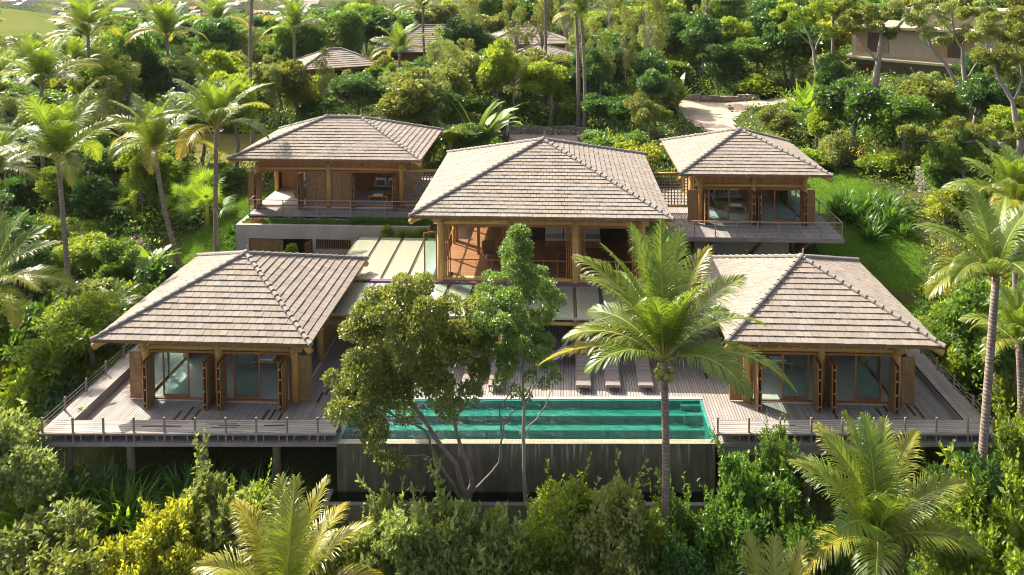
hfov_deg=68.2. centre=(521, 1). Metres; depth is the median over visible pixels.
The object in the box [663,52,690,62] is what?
shrub
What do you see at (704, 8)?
sparse tree
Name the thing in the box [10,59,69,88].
broadleaf tree
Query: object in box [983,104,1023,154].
broadleaf tree
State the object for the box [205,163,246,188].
shrub
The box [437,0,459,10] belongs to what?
broadleaf tree
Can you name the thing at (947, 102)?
broadleaf tree
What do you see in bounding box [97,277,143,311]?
feather palm
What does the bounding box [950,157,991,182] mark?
shrub
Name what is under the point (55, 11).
village house
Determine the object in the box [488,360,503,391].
sun lounger
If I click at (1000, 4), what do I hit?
broadleaf tree
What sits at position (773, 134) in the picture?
shrub
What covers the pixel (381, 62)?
broadleaf tree
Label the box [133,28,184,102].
broadleaf tree
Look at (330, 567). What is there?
shrub
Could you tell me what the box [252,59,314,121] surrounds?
broadleaf tree
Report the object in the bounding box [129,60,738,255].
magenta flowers
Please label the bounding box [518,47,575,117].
broadleaf tree
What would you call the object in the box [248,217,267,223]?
bromeliad
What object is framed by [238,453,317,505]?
strap leaf plant
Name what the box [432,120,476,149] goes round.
feather palm
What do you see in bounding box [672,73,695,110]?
banana plant
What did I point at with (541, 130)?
stone wall
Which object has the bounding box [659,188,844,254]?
timber terrace
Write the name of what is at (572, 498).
shrub
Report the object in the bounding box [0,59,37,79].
broadleaf tree
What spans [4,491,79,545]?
strap leaf plant
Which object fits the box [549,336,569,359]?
hammock
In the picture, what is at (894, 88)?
broadleaf tree
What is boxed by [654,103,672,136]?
broadleaf tree
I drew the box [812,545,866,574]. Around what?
shrub
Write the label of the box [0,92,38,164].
sparse tree
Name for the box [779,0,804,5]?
broadleaf tree
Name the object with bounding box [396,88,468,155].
broadleaf tree
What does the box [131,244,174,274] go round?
banana plant
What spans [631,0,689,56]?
broadleaf tree
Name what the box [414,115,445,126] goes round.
shrub
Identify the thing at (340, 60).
tiled house
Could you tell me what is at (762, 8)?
broadleaf tree
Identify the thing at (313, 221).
planter greenery
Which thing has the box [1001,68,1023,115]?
broadleaf tree
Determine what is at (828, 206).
strap leaf plant
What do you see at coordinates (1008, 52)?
sparse tree
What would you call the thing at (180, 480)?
strap leaf plant
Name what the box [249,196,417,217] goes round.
railing
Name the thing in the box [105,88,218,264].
coconut palm
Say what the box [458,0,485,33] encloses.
sparse tree
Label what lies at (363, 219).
strap leaf plant
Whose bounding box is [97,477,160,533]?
strap leaf plant
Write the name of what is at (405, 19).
broadleaf tree
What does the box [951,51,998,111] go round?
broadleaf tree
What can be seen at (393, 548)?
shrub
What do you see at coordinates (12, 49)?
broadleaf tree
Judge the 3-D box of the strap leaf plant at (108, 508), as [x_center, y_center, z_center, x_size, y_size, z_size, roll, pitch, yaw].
[-16.538,20.767,30.721,4.387,2.135,3.806,-2,3,-30]
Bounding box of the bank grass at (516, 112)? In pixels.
[498,104,587,126]
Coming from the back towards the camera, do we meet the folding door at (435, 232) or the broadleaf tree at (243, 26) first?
the broadleaf tree at (243, 26)
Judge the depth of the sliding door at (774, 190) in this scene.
49.63 m
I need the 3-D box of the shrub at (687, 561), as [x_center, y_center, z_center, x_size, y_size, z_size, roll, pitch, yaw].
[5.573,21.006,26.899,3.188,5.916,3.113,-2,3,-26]
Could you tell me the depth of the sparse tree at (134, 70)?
71.24 m
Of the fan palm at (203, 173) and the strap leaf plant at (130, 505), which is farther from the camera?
the fan palm at (203, 173)
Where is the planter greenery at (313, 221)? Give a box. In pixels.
[242,215,426,225]
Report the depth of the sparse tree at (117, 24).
100.65 m
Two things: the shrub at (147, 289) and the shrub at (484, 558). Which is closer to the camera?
the shrub at (484, 558)
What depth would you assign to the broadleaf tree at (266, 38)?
99.19 m
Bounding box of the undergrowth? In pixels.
[5,44,1023,573]
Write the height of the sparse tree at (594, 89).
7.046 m
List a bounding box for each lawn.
[168,133,268,167]
[175,190,274,264]
[799,171,927,311]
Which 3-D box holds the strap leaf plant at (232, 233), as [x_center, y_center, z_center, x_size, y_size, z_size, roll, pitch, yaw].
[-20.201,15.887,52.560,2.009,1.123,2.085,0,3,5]
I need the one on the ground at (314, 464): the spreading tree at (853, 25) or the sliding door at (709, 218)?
the spreading tree at (853, 25)
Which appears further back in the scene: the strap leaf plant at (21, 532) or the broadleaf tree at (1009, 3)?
the broadleaf tree at (1009, 3)
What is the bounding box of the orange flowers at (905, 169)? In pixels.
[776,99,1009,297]
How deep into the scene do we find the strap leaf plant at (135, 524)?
30.35 m
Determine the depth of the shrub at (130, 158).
59.60 m
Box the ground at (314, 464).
[0,0,1023,574]
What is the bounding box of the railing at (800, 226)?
[673,197,842,238]
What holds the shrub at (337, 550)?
on the ground at (314, 464)
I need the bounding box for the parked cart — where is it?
[497,120,509,141]
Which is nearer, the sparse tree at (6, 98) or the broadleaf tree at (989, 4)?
the sparse tree at (6, 98)
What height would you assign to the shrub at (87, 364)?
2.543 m
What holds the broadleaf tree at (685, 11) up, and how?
on the ground at (314, 464)
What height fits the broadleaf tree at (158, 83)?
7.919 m
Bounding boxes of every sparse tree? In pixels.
[0,36,21,78]
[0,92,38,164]
[59,17,73,35]
[74,74,134,133]
[80,13,117,62]
[91,49,142,140]
[106,20,122,31]
[157,44,204,95]
[170,31,192,98]
[233,14,263,54]
[256,50,283,126]
[312,47,336,114]
[323,26,355,48]
[341,69,354,112]
[367,0,385,48]
[378,67,403,119]
[417,66,451,159]
[426,32,448,63]
[427,24,471,74]
[447,38,476,77]
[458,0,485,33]
[499,0,533,52]
[503,43,528,123]
[524,0,557,50]
[553,0,579,50]
[562,5,596,46]
[581,54,603,112]
[585,21,615,123]
[601,0,625,27]
[612,4,637,86]
[613,0,647,69]
[636,0,672,53]
[637,23,666,51]
[672,0,685,53]
[692,0,717,18]
[742,0,754,27]
[777,53,801,83]
[973,2,1000,49]
[987,33,1021,83]
[1002,32,1023,116]
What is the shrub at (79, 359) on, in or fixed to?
on the ground at (314, 464)
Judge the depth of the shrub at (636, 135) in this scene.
65.10 m
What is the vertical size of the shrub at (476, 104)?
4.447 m
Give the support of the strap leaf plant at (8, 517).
on the ground at (314, 464)
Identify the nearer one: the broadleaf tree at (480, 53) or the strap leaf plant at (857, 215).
the strap leaf plant at (857, 215)
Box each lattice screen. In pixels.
[403,169,436,204]
[652,172,687,207]
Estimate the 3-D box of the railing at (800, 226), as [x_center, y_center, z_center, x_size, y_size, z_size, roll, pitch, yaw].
[14.849,14.102,50.513,10.395,1.240,7.145,0,3,3]
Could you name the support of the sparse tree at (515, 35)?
on the ground at (314, 464)
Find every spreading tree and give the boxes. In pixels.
[769,0,839,84]
[809,0,857,53]
[837,3,913,88]
[887,0,996,118]
[895,4,1023,169]
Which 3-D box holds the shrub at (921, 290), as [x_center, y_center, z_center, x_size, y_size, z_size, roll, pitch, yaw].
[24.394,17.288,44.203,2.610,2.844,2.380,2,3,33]
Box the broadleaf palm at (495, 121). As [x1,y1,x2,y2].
[442,92,522,137]
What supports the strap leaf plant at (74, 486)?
on the ground at (314, 464)
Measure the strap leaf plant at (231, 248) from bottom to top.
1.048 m
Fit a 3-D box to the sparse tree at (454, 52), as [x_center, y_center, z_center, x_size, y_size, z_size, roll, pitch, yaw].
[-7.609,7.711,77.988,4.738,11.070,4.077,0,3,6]
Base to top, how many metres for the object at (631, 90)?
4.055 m
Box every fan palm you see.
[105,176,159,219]
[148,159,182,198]
[157,176,206,211]
[173,162,228,207]
[176,181,236,225]
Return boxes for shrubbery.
[0,35,1023,499]
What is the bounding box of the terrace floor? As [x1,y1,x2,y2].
[380,267,696,322]
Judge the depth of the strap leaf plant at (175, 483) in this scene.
32.01 m
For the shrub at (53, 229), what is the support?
on the ground at (314, 464)
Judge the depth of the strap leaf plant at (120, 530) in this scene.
29.82 m
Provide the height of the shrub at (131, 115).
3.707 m
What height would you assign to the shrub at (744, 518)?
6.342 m
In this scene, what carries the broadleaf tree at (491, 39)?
on the ground at (314, 464)
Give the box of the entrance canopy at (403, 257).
[346,237,449,285]
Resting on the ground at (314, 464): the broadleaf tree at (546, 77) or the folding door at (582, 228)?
the broadleaf tree at (546, 77)
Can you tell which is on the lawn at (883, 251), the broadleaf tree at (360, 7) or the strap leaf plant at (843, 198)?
the strap leaf plant at (843, 198)
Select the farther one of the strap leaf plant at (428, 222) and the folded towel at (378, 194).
the folded towel at (378, 194)
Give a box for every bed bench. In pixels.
[252,356,282,369]
[368,194,388,202]
[725,204,746,212]
[762,357,792,371]
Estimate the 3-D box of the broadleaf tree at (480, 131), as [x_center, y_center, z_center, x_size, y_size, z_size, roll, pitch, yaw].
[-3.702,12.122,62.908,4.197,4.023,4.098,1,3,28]
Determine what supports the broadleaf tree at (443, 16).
on the ground at (314, 464)
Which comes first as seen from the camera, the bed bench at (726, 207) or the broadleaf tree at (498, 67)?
the bed bench at (726, 207)
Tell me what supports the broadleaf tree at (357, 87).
on the ground at (314, 464)
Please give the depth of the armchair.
43.95 m
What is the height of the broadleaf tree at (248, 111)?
9.329 m
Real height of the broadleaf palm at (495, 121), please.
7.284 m
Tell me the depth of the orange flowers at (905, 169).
58.78 m
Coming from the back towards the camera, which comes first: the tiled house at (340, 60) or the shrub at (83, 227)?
the tiled house at (340, 60)
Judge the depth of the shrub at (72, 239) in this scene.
51.81 m
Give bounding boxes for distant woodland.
[0,0,865,42]
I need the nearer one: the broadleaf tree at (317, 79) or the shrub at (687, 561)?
the shrub at (687, 561)
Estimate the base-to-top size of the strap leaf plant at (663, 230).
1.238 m
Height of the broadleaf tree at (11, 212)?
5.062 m
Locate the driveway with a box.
[677,96,795,131]
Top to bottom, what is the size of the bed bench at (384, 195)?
0.470 m
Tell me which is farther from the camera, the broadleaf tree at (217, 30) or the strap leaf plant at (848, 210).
the broadleaf tree at (217, 30)
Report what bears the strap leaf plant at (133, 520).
on the ground at (314, 464)
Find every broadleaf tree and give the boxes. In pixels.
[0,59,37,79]
[0,78,9,92]
[0,79,44,94]
[0,87,69,151]
[0,191,26,219]
[0,242,57,298]
[0,287,33,348]
[3,212,43,256]
[4,110,48,164]
[5,46,30,60]
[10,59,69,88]
[10,289,123,384]
[33,165,86,205]
[43,71,84,100]
[48,230,108,281]
[54,30,71,43]
[54,34,109,61]
[54,127,122,175]
[56,18,70,29]
[64,59,132,135]
[66,10,144,30]
[70,11,117,38]
[75,144,130,186]
[92,236,140,310]
[100,19,159,107]
[113,141,180,214]
[130,45,177,102]
[131,50,197,108]
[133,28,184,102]
[141,11,208,31]
[153,18,194,39]
[162,88,212,167]
[179,40,230,61]
[180,16,242,52]
[180,63,214,85]
[193,48,247,130]
[201,69,260,165]
[203,50,254,74]
[228,17,247,24]
[232,51,267,64]
[233,23,266,48]
[240,41,283,64]
[246,15,280,34]
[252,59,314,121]
[254,33,285,61]
[265,13,327,59]
[280,6,327,20]
[282,75,327,115]
[309,25,327,47]
[316,13,328,47]
[319,19,330,46]
[319,271,530,515]
[321,7,402,53]
[325,8,367,51]
[326,7,354,49]
[327,71,390,114]
[328,0,349,9]
[343,2,371,55]
[349,0,385,55]
[362,62,397,117]
[369,54,410,88]
[374,65,449,122]
[386,9,418,36]
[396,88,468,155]
[400,55,434,70]
[402,7,435,25]
[402,63,436,74]
[424,58,473,96]
[428,37,466,64]
[429,2,459,23]
[432,16,488,49]
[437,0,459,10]
[437,49,481,96]
[451,30,503,52]
[452,124,498,146]
[465,223,567,501]
[467,11,512,33]
[471,49,501,106]
[475,0,517,19]
[475,36,521,114]
[489,76,527,108]
[510,0,523,25]
[512,0,565,26]
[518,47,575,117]
[518,60,571,126]
[524,89,537,108]
[552,0,572,33]
[569,48,609,122]
[569,66,586,111]
[573,35,622,86]
[574,9,619,32]
[574,26,635,50]
[580,92,632,135]
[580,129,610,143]
[600,46,632,82]
[603,0,622,7]
[616,5,640,37]
[619,0,652,10]
[622,91,661,142]
[625,6,694,30]
[628,47,670,77]
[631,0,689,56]
[636,68,670,97]
[649,12,695,60]
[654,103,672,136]
[678,12,723,84]
[683,0,711,14]
[696,43,746,89]
[708,0,748,19]
[716,15,753,80]
[717,10,746,27]
[724,36,789,70]
[738,0,808,68]
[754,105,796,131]
[760,20,830,85]
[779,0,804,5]
[783,61,787,83]
[804,0,829,21]
[804,106,838,149]
[812,77,897,161]
[813,53,847,86]
[824,1,863,20]
[827,0,864,6]
[861,2,905,20]
[862,94,941,163]
[864,0,888,3]
[880,80,908,91]
[892,75,969,110]
[898,0,986,12]
[920,127,989,188]
[934,279,1023,378]
[935,77,957,80]
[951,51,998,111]
[954,71,1022,123]
[981,206,1023,254]
[983,0,1010,7]
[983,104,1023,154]
[985,0,998,7]
[997,17,1023,50]
[998,0,1023,7]
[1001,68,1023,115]
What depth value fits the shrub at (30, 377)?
35.91 m
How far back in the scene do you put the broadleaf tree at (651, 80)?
77.05 m
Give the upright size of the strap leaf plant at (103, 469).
2.140 m
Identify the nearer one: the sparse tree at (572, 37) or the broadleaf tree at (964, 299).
the broadleaf tree at (964, 299)
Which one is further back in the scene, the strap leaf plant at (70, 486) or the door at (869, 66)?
the door at (869, 66)
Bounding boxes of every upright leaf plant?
[780,78,823,111]
[794,79,819,95]
[847,71,875,87]
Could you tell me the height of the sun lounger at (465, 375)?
0.730 m
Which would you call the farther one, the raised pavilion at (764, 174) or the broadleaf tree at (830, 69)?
the broadleaf tree at (830, 69)
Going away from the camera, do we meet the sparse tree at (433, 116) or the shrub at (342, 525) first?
the shrub at (342, 525)
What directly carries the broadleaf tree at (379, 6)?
on the ground at (314, 464)
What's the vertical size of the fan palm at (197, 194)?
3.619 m
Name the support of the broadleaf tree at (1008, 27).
on the ground at (314, 464)
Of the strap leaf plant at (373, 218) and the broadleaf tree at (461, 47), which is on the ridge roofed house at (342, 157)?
the strap leaf plant at (373, 218)
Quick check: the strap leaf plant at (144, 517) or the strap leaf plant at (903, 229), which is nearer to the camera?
the strap leaf plant at (144, 517)
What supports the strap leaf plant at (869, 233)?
on the lawn at (883, 251)
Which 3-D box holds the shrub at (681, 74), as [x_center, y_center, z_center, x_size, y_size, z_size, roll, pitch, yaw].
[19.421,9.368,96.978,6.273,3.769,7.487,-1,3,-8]
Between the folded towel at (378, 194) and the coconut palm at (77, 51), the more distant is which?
the coconut palm at (77, 51)
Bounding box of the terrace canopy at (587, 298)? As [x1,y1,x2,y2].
[329,283,716,366]
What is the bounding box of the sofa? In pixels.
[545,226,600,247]
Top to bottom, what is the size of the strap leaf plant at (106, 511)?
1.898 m
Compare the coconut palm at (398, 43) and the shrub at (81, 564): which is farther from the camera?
the coconut palm at (398, 43)
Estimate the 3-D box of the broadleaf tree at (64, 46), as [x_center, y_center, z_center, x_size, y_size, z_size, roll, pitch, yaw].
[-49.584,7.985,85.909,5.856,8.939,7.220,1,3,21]
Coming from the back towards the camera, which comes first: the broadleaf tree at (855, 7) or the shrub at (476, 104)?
the broadleaf tree at (855, 7)
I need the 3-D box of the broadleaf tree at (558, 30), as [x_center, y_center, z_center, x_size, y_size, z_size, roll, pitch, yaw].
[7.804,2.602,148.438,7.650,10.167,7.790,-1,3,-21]
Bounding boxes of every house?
[1,0,10,3]
[9,0,21,3]
[13,2,27,9]
[52,7,71,14]
[61,2,70,6]
[114,8,133,11]
[188,6,201,10]
[226,3,242,8]
[227,111,443,267]
[253,10,266,14]
[264,11,280,15]
[296,46,374,101]
[304,1,320,6]
[369,133,695,329]
[378,24,449,61]
[492,25,573,52]
[514,40,575,55]
[842,6,1011,76]
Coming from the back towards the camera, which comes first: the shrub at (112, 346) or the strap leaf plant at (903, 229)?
the strap leaf plant at (903, 229)
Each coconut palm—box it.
[0,27,102,167]
[0,48,39,91]
[0,80,133,293]
[0,113,49,264]
[0,209,77,330]
[39,0,134,127]
[48,35,102,69]
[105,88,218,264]
[125,0,209,106]
[149,67,273,251]
[185,0,248,27]
[190,472,383,574]
[248,0,255,144]
[259,0,326,118]
[368,21,431,120]
[391,0,452,55]
[539,216,797,561]
[543,0,546,96]
[552,0,608,127]
[574,0,579,126]
[736,527,814,574]
[789,409,985,574]
[915,180,1023,464]
[941,140,1023,289]
[957,279,1023,455]
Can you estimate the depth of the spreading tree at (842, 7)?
83.13 m
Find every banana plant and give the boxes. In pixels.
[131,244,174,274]
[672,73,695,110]
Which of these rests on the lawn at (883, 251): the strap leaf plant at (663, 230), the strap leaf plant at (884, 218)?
the strap leaf plant at (884, 218)
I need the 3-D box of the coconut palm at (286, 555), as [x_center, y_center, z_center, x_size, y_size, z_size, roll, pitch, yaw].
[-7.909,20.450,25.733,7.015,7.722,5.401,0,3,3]
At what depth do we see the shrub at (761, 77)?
88.40 m
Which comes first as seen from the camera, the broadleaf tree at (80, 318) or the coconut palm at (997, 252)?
the coconut palm at (997, 252)
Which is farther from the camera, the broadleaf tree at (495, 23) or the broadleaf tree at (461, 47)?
the broadleaf tree at (495, 23)
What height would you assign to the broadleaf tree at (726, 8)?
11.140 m
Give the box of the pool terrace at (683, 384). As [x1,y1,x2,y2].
[383,325,700,396]
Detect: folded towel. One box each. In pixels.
[260,355,275,360]
[373,193,383,195]
[730,203,741,205]
[769,356,785,361]
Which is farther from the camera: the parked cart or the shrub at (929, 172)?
the parked cart
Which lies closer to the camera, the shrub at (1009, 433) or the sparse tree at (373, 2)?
the shrub at (1009, 433)
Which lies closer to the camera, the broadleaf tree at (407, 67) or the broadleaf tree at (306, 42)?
the broadleaf tree at (407, 67)
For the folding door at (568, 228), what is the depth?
41.15 m
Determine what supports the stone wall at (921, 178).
on the ground at (314, 464)
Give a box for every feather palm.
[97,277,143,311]
[128,248,182,278]
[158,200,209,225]
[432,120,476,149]
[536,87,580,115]
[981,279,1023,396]
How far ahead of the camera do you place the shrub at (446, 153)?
61.94 m
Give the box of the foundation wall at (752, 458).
[747,455,774,469]
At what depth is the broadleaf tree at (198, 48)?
85.37 m
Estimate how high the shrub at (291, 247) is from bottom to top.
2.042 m
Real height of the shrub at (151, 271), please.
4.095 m
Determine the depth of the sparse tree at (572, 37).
103.51 m
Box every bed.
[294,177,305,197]
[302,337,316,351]
[368,177,391,198]
[711,189,745,209]
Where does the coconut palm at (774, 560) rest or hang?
on the ground at (314, 464)
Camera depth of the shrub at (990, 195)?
51.38 m
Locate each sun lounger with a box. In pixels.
[460,355,480,384]
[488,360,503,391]
[575,355,591,391]
[603,355,620,391]
[634,355,653,391]
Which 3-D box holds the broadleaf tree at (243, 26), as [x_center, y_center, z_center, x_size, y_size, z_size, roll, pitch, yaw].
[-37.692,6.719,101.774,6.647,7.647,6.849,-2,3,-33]
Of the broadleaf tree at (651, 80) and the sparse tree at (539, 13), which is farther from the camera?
the sparse tree at (539, 13)
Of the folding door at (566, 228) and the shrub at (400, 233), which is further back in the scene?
the shrub at (400, 233)
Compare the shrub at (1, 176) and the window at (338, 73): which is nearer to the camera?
the shrub at (1, 176)
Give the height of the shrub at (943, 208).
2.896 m
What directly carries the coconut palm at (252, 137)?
on the ground at (314, 464)
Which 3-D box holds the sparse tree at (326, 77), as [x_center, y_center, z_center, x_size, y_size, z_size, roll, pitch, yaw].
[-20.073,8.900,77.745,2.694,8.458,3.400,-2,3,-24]
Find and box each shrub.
[0,166,11,181]
[0,174,40,211]
[0,290,71,375]
[0,337,97,432]
[0,358,21,401]
[0,397,87,522]
[0,489,116,574]
[2,160,33,178]
[2,528,108,574]
[16,280,52,301]
[28,370,88,430]
[32,168,53,183]
[33,215,71,249]
[38,281,79,306]
[42,199,68,218]
[46,353,89,379]
[52,275,117,304]
[54,264,92,282]
[55,215,118,237]
[57,231,81,251]
[59,518,186,574]
[64,174,129,220]
[70,107,97,135]
[72,350,121,387]
[73,271,97,283]
[74,169,90,192]
[79,307,111,360]
[84,351,122,386]
[94,312,126,357]
[98,343,128,359]
[104,105,142,137]
[117,277,147,311]
[118,266,167,315]
[121,128,175,186]
[125,256,184,295]
[130,488,224,574]
[158,141,196,179]
[166,158,208,192]
[175,427,276,574]
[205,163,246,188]
[206,159,236,171]
[212,457,278,574]
[256,89,267,107]
[280,243,298,252]
[281,83,321,119]
[298,92,342,117]
[299,520,360,574]
[306,502,380,570]
[309,519,348,557]
[344,473,434,574]
[379,224,393,238]
[393,226,406,244]
[403,228,416,238]
[409,498,498,574]
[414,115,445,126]
[415,225,426,248]
[422,136,440,168]
[423,452,540,574]
[426,228,436,238]
[439,111,480,127]
[441,147,456,162]
[448,95,495,124]
[460,142,487,147]
[488,136,503,143]
[493,493,559,574]
[508,451,609,574]
[543,447,659,574]
[589,135,614,146]
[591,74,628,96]
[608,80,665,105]
[608,129,651,146]
[610,467,687,574]
[612,133,636,148]
[615,140,661,165]
[621,45,644,70]
[636,517,711,574]
[642,467,703,556]
[648,138,667,161]
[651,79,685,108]
[659,136,676,171]
[662,58,692,80]
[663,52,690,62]
[668,59,693,81]
[685,45,735,73]
[687,461,770,574]
[695,478,752,574]
[709,427,805,521]
[731,67,775,96]
[743,27,770,66]
[753,437,834,574]
[755,409,807,488]
[762,132,783,137]
[774,130,804,145]
[783,103,806,120]
[787,127,811,142]
[792,52,855,83]
[794,107,818,127]
[798,111,840,145]
[799,147,828,166]
[800,46,846,69]
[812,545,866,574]
[816,128,854,168]
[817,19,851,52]
[837,120,857,130]
[838,129,865,146]
[853,147,908,174]
[859,90,899,144]
[903,549,924,574]
[908,127,942,153]
[909,434,1012,569]
[909,476,997,574]
[910,291,949,321]
[914,273,952,299]
[914,508,1023,574]
[917,313,940,352]
[919,151,955,186]
[920,186,970,223]
[922,318,953,370]
[926,92,980,129]
[926,299,950,327]
[929,183,975,207]
[931,109,986,138]
[935,436,1023,574]
[938,342,980,390]
[943,275,973,289]
[946,340,978,390]
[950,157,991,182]
[963,225,993,249]
[974,178,1003,209]
[975,133,999,173]
[986,141,1002,159]
[987,378,1023,490]
[988,174,1021,206]
[991,377,1016,423]
[992,369,1013,396]
[1000,269,1011,286]
[1004,261,1023,290]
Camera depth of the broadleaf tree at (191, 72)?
77.56 m
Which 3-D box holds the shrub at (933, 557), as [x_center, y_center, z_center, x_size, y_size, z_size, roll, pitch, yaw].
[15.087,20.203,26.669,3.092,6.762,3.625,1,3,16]
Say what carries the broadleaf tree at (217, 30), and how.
on the ground at (314, 464)
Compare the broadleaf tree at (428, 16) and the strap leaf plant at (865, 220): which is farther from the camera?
the broadleaf tree at (428, 16)
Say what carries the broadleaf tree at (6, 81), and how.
on the ground at (314, 464)
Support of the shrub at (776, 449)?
on the ground at (314, 464)
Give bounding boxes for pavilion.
[89,245,368,412]
[659,123,833,226]
[688,249,946,414]
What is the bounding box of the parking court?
[504,134,584,142]
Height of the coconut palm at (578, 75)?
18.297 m
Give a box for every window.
[334,71,343,77]
[867,32,878,51]
[947,37,962,57]
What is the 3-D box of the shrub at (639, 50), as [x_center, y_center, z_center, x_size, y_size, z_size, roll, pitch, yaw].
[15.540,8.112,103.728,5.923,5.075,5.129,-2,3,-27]
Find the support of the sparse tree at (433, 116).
on the ground at (314, 464)
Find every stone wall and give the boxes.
[509,125,585,134]
[682,94,758,101]
[915,166,980,213]
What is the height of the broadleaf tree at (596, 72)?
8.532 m
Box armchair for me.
[481,239,499,264]
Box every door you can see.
[162,352,189,396]
[233,354,260,398]
[424,231,437,280]
[447,226,448,276]
[449,226,450,276]
[566,228,567,278]
[568,228,569,278]
[582,228,582,277]
[583,228,584,278]
[708,189,729,219]
[774,190,795,220]
[782,354,808,399]
[854,356,881,400]
[857,63,880,71]
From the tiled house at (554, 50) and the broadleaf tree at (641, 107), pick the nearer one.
the broadleaf tree at (641, 107)
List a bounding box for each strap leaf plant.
[0,459,105,528]
[0,480,71,543]
[0,488,58,537]
[0,499,28,550]
[0,513,48,559]
[3,457,123,529]
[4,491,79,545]
[4,491,102,557]
[11,462,79,516]
[21,456,118,529]
[21,470,97,535]
[33,466,122,531]
[42,503,133,549]
[43,478,125,535]
[47,475,125,536]
[55,447,158,525]
[69,477,146,532]
[74,457,162,528]
[78,480,139,553]
[80,464,167,552]
[81,466,161,540]
[82,469,144,526]
[90,491,155,558]
[91,500,164,567]
[95,467,175,535]
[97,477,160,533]
[102,498,164,542]
[112,492,165,560]
[112,494,178,540]
[128,454,215,517]
[148,457,238,502]
[149,476,214,522]
[152,456,258,505]
[152,468,193,513]
[159,461,223,510]
[210,465,271,524]
[216,459,316,516]
[220,233,235,245]
[221,224,235,237]
[221,242,235,251]
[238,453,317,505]
[347,214,360,226]
[356,214,369,224]
[361,215,377,225]
[376,215,387,224]
[379,215,398,224]
[395,213,407,224]
[417,218,435,226]
[647,234,684,258]
[650,222,670,237]
[681,241,696,260]
[821,197,850,213]
[822,193,858,218]
[826,187,863,210]
[829,195,874,219]
[830,189,861,205]
[836,203,870,225]
[843,206,884,227]
[845,213,895,241]
[848,187,882,206]
[848,187,886,214]
[849,193,884,212]
[856,188,884,207]
[862,201,887,216]
[863,183,911,212]
[863,207,897,231]
[869,198,910,224]
[872,199,912,222]
[886,218,917,236]
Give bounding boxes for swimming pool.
[322,397,720,536]
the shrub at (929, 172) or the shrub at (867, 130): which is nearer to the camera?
the shrub at (929, 172)
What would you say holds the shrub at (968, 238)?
on the ground at (314, 464)
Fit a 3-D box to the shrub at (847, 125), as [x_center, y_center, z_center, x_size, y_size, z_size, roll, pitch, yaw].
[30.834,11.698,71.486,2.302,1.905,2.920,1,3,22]
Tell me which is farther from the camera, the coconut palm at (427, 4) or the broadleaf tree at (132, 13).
the broadleaf tree at (132, 13)
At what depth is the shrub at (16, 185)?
58.52 m
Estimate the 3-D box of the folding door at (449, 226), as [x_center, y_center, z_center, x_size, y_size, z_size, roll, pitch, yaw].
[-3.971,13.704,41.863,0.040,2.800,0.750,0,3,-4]
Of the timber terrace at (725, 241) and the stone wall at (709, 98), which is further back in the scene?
the stone wall at (709, 98)
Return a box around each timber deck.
[38,324,384,484]
[682,329,996,500]
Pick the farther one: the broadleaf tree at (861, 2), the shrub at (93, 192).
the broadleaf tree at (861, 2)
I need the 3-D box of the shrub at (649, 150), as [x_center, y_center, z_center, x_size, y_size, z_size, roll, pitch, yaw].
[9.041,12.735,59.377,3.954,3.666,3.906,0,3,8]
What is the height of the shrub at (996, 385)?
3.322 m
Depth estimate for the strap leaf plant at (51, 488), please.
31.23 m
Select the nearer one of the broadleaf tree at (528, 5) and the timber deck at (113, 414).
the timber deck at (113, 414)
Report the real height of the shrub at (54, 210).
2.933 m
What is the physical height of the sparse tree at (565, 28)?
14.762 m
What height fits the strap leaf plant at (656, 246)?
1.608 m
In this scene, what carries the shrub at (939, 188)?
on the ground at (314, 464)
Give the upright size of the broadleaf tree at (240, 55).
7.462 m
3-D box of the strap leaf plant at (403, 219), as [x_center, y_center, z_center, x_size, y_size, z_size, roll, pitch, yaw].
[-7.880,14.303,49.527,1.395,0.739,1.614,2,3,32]
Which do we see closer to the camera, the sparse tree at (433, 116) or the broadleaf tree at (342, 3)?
the sparse tree at (433, 116)
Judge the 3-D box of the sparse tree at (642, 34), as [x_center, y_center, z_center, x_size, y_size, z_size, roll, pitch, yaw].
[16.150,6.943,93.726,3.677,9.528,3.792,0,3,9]
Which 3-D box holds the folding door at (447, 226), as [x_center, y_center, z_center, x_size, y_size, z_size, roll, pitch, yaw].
[-4.090,13.704,41.867,0.040,2.800,0.750,-1,3,-7]
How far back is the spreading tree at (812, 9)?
80.60 m
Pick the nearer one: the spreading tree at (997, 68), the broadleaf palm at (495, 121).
the spreading tree at (997, 68)
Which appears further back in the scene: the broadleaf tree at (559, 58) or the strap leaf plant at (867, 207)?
the broadleaf tree at (559, 58)
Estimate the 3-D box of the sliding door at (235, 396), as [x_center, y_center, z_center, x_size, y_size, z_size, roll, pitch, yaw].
[-12.645,17.201,34.777,1.250,2.150,0.040,0,3,3]
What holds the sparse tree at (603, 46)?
on the ground at (314, 464)
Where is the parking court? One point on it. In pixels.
(519, 137)
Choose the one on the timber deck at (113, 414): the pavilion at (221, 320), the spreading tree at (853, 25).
the pavilion at (221, 320)
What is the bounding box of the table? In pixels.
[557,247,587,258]

